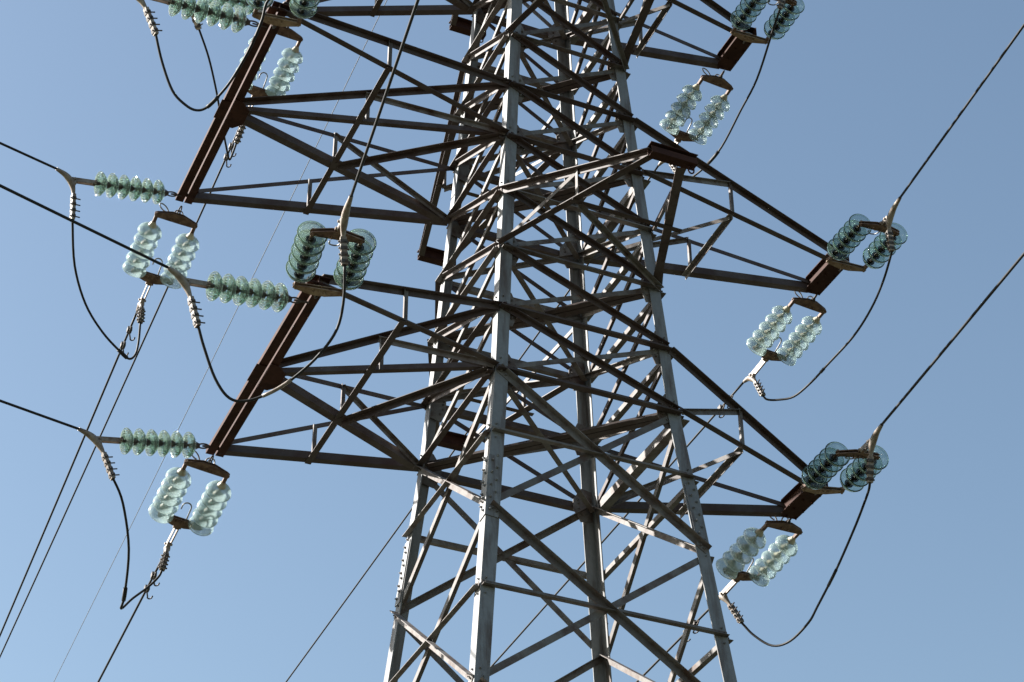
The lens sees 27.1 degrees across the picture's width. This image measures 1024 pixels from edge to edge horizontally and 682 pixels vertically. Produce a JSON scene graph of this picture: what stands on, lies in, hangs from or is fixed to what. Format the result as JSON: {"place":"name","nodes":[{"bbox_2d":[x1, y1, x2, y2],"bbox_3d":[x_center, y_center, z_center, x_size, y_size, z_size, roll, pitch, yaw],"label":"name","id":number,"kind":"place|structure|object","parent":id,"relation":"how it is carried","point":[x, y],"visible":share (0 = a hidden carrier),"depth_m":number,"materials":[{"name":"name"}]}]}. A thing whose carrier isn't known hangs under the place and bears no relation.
{"place":"outdoors","nodes":[
{"label":"outdoors","id":0,"kind":"place"},
{"bbox_2d":[0,0,1023,681],"label":"sky","id":1,"kind":"structure","parent":0,"point":[842,111],"materials":[{"name":"blue"}]},
{"bbox_3d":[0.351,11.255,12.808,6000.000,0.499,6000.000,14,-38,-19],"label":"ground","id":2,"kind":"structure","parent":0,"visible":0},
{"bbox_2d":[175,0,848,681],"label":"lattice tower","id":3,"kind":"structure","parent":2,"relation":"on","point":[499,366],"depth_m":20.73,"materials":[{"name":"grey metal"}]},
{"bbox_2d":[56,167,180,219],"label":"insulator string","id":4,"kind":"object","parent":3,"relation":"attached to","point":[134,188],"visible":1,"depth_m":21.55,"materials":[{"name":"glass"}]},
{"bbox_2d":[0,142,56,169],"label":"conductor","id":5,"kind":"object","parent":4,"relation":"attached to","point":[27,155],"visible":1,"depth_m":20.99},
{"bbox_2d":[78,427,209,480],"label":"insulator string","id":6,"kind":"object","parent":3,"relation":"attached to","point":[151,442],"visible":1,"depth_m":19.94,"materials":[{"name":"glass"}]},
{"bbox_2d":[0,399,78,429],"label":"conductor","id":7,"kind":"object","parent":6,"relation":"attached to","point":[39,414],"visible":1,"depth_m":19.35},
{"bbox_2d":[122,203,198,323],"bbox_3d":[-3.706,-0.753,22.240,0.684,0.865,1.374,14,-38,-19],"label":"double insulator string","id":8,"kind":"object","parent":3,"relation":"attached to","point":[184,249],"visible":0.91,"depth_m":22.17,"materials":[{"name":"glass"}]},
{"bbox_2d":[0,312,136,636],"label":"conductor","id":9,"kind":"object","parent":8,"relation":"attached to","point":[128,332],"visible":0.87,"depth_m":24.53,"materials":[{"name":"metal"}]},
{"bbox_2d":[71,219,140,359],"bbox_3d":[-4.237,-0.494,21.622,0.258,0.586,1.720,-10,-37,13],"label":"jumper cable","id":10,"kind":"object","parent":8,"relation":"hanging from","point":[122,353],"visible":0.96,"depth_m":21.70,"materials":[{"name":"black rubber"}]},
{"bbox_2d":[148,451,230,571],"bbox_3d":[-3.167,1.706,20.672,0.686,0.801,1.416,14,-38,-19],"label":"double insulator string","id":11,"kind":"object","parent":3,"relation":"hanging from","point":[207,511],"visible":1,"depth_m":20.58,"materials":[{"name":"glass"}]},
{"bbox_2d":[97,560,160,681],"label":"conductor","id":12,"kind":"object","parent":11,"relation":"attached to","point":[153,575],"visible":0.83,"depth_m":21.89,"materials":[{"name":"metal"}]},
{"bbox_2d":[112,478,162,609],"bbox_3d":[-3.684,1.948,19.993,0.354,0.552,1.639,-4,-36,6],"label":"jumper cable","id":13,"kind":"object","parent":11,"relation":"hanging from","point":[123,599],"visible":1,"depth_m":20.11,"materials":[{"name":"black rubber"}]},
{"bbox_2d":[136,0,266,35],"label":"insulator string","id":14,"kind":"object","parent":3,"relation":"attached to","point":[227,16],"visible":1,"depth_m":19.57,"materials":[{"name":"glass"}]},
{"bbox_2d":[54,0,386,680],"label":"ground wire","id":15,"kind":"object","parent":3,"relation":"attached to","point":[219,344],"visible":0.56,"depth_m":36.62,"materials":[{"name":"grey metal"}]},
{"bbox_2d":[191,0,266,29],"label":"insulator string","id":16,"kind":"object","parent":3,"relation":"attached to","point":[236,4],"visible":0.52,"depth_m":23.61,"materials":[{"name":"glass"}]},
{"bbox_2d":[198,29,236,160],"bbox_3d":[-3.326,-2.757,23.852,0.106,0.546,1.632,-5,-36,7],"label":"jumper cable","id":17,"kind":"object","parent":16,"relation":"hanging from","point":[218,103],"visible":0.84,"depth_m":23.72,"materials":[{"name":"black rubber"}]},
{"bbox_2d":[167,266,308,327],"bbox_3d":[-2.318,-0.288,17.874,1.364,0.774,0.256,22,-41,-27],"label":"insulator string","id":18,"kind":"object","parent":3,"relation":"attached to","point":[241,290],"visible":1,"depth_m":17.92,"materials":[{"name":"glass"}]},
{"bbox_2d":[0,184,168,268],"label":"conductor","id":19,"kind":"object","parent":18,"relation":"attached to","point":[82,225],"visible":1,"depth_m":17.01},
{"bbox_2d":[197,265,345,402],"bbox_3d":[-1.892,-0.028,17.372,1.326,0.837,0.472,-12,-38,16],"label":"jumper cable","id":20,"kind":"object","parent":18,"relation":"hanging from","point":[281,386],"visible":1,"depth_m":17.35,"materials":[{"name":"black rubber"}]},
{"bbox_2d":[233,27,302,143],"bbox_3d":[-2.819,-2.962,24.244,0.702,0.917,1.334,14,-38,-19],"label":"double insulator string","id":21,"kind":"object","parent":3,"relation":"hanging from","point":[290,60],"visible":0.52,"depth_m":24.27,"materials":[{"name":"glass"}]},
{"bbox_2d":[0,128,238,656],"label":"conductor","id":22,"kind":"object","parent":21,"relation":"attached to","point":[231,146],"visible":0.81,"depth_m":28.48,"materials":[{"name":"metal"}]},
{"bbox_2d":[246,0,319,28],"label":"double insulator string","id":23,"kind":"object","parent":3,"relation":"attached to","point":[303,9],"visible":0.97,"depth_m":19.64,"materials":[{"name":"glass"}]},
{"bbox_2d":[155,0,269,111],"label":"jumper cable","id":24,"kind":"object","parent":23,"relation":"hanging from","point":[213,101],"visible":1,"depth_m":18.97,"materials":[{"name":"black rubber"}]},
{"bbox_2d":[286,195,376,298],"bbox_3d":[-1.498,-0.657,17.665,0.674,0.553,1.494,9,-37,-12],"label":"double insulator string","id":25,"kind":"object","parent":3,"relation":"attached to","point":[357,247],"visible":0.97,"depth_m":17.72,"materials":[{"name":"glass"}]},
{"bbox_2d":[350,0,419,196],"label":"conductor","id":26,"kind":"object","parent":25,"relation":"attached to","point":[386,93],"visible":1,"depth_m":16.03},
{"bbox_2d":[658,68,732,173],"bbox_3d":[2.134,-2.513,25.037,0.723,0.853,1.367,14,-38,-19],"label":"double insulator string","id":27,"kind":"object","parent":3,"relation":"hanging from","point":[683,106],"visible":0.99,"depth_m":24.98,"materials":[{"name":"glass"}]},
{"bbox_2d":[285,165,658,681],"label":"conductor","id":28,"kind":"object","parent":27,"relation":"attached to","point":[537,334],"visible":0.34,"depth_m":31.45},
{"bbox_2d":[693,8,780,175],"bbox_3d":[2.557,-2.729,24.094,0.274,0.284,2.773,12,-38,-16],"label":"jumper cable","id":29,"kind":"object","parent":27,"relation":"hanging from","point":[714,156],"visible":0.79,"depth_m":23.91,"materials":[{"name":"black rubber"}]},
{"bbox_2d":[716,517,802,623],"bbox_3d":[2.490,2.339,21.657,0.723,0.744,1.338,14,-38,-19],"label":"double insulator string","id":30,"kind":"object","parent":3,"relation":"hanging from","point":[767,566],"visible":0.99,"depth_m":21.63,"materials":[{"name":"glass"}]},
{"bbox_2d":[636,609,708,681],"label":"conductor","id":31,"kind":"object","parent":30,"relation":"attached to","point":[695,622],"visible":0.46,"depth_m":22.70,"materials":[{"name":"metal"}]},
{"bbox_2d":[741,483,870,646],"bbox_3d":[3.012,2.283,20.748,0.377,0.448,2.766,12,-38,-17],"label":"jumper cable","id":32,"kind":"object","parent":30,"relation":"hanging from","point":[826,588],"visible":1,"depth_m":20.73,"materials":[{"name":"black rubber"}]},
{"bbox_2d":[730,0,804,43],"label":"double insulator string","id":33,"kind":"object","parent":3,"relation":"attached to","point":[745,14],"visible":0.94,"depth_m":23.86,"materials":[{"name":"glass"}]},
{"bbox_2d":[743,291,826,396],"bbox_3d":[3.005,0.089,23.613,0.724,0.790,1.395,14,-38,-19],"label":"double insulator string","id":34,"kind":"object","parent":3,"relation":"hanging from","point":[766,334],"visible":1,"depth_m":23.56,"materials":[{"name":"glass"}]},
{"bbox_2d":[490,382,743,666],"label":"conductor","id":35,"kind":"object","parent":34,"relation":"attached to","point":[720,406],"visible":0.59,"depth_m":26.29,"materials":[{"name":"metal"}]},
{"bbox_2d":[762,251,892,400],"bbox_3d":[3.465,-0.069,22.701,0.301,0.249,2.726,14,-38,-19],"label":"jumper cable","id":36,"kind":"object","parent":34,"relation":"hanging from","point":[842,348],"visible":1,"depth_m":22.68,"materials":[{"name":"black rubber"}]},
{"bbox_2d":[801,423,888,494],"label":"double insulator string","id":37,"kind":"object","parent":3,"relation":"attached to","point":[868,464],"visible":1,"depth_m":20.29,"materials":[{"name":"glass"}]},
{"bbox_2d":[881,252,1023,425],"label":"conductor","id":38,"kind":"object","parent":37,"relation":"attached to","point":[955,336],"visible":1,"depth_m":18.41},
{"bbox_2d":[826,197,907,271],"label":"double insulator string","id":39,"kind":"object","parent":3,"relation":"attached to","point":[849,236],"visible":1,"depth_m":22.25,"materials":[{"name":"glass"}]},
{"bbox_2d":[899,24,1023,198],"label":"conductor","id":40,"kind":"object","parent":39,"relation":"attached to","point":[964,108],"visible":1,"depth_m":20.41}
]}

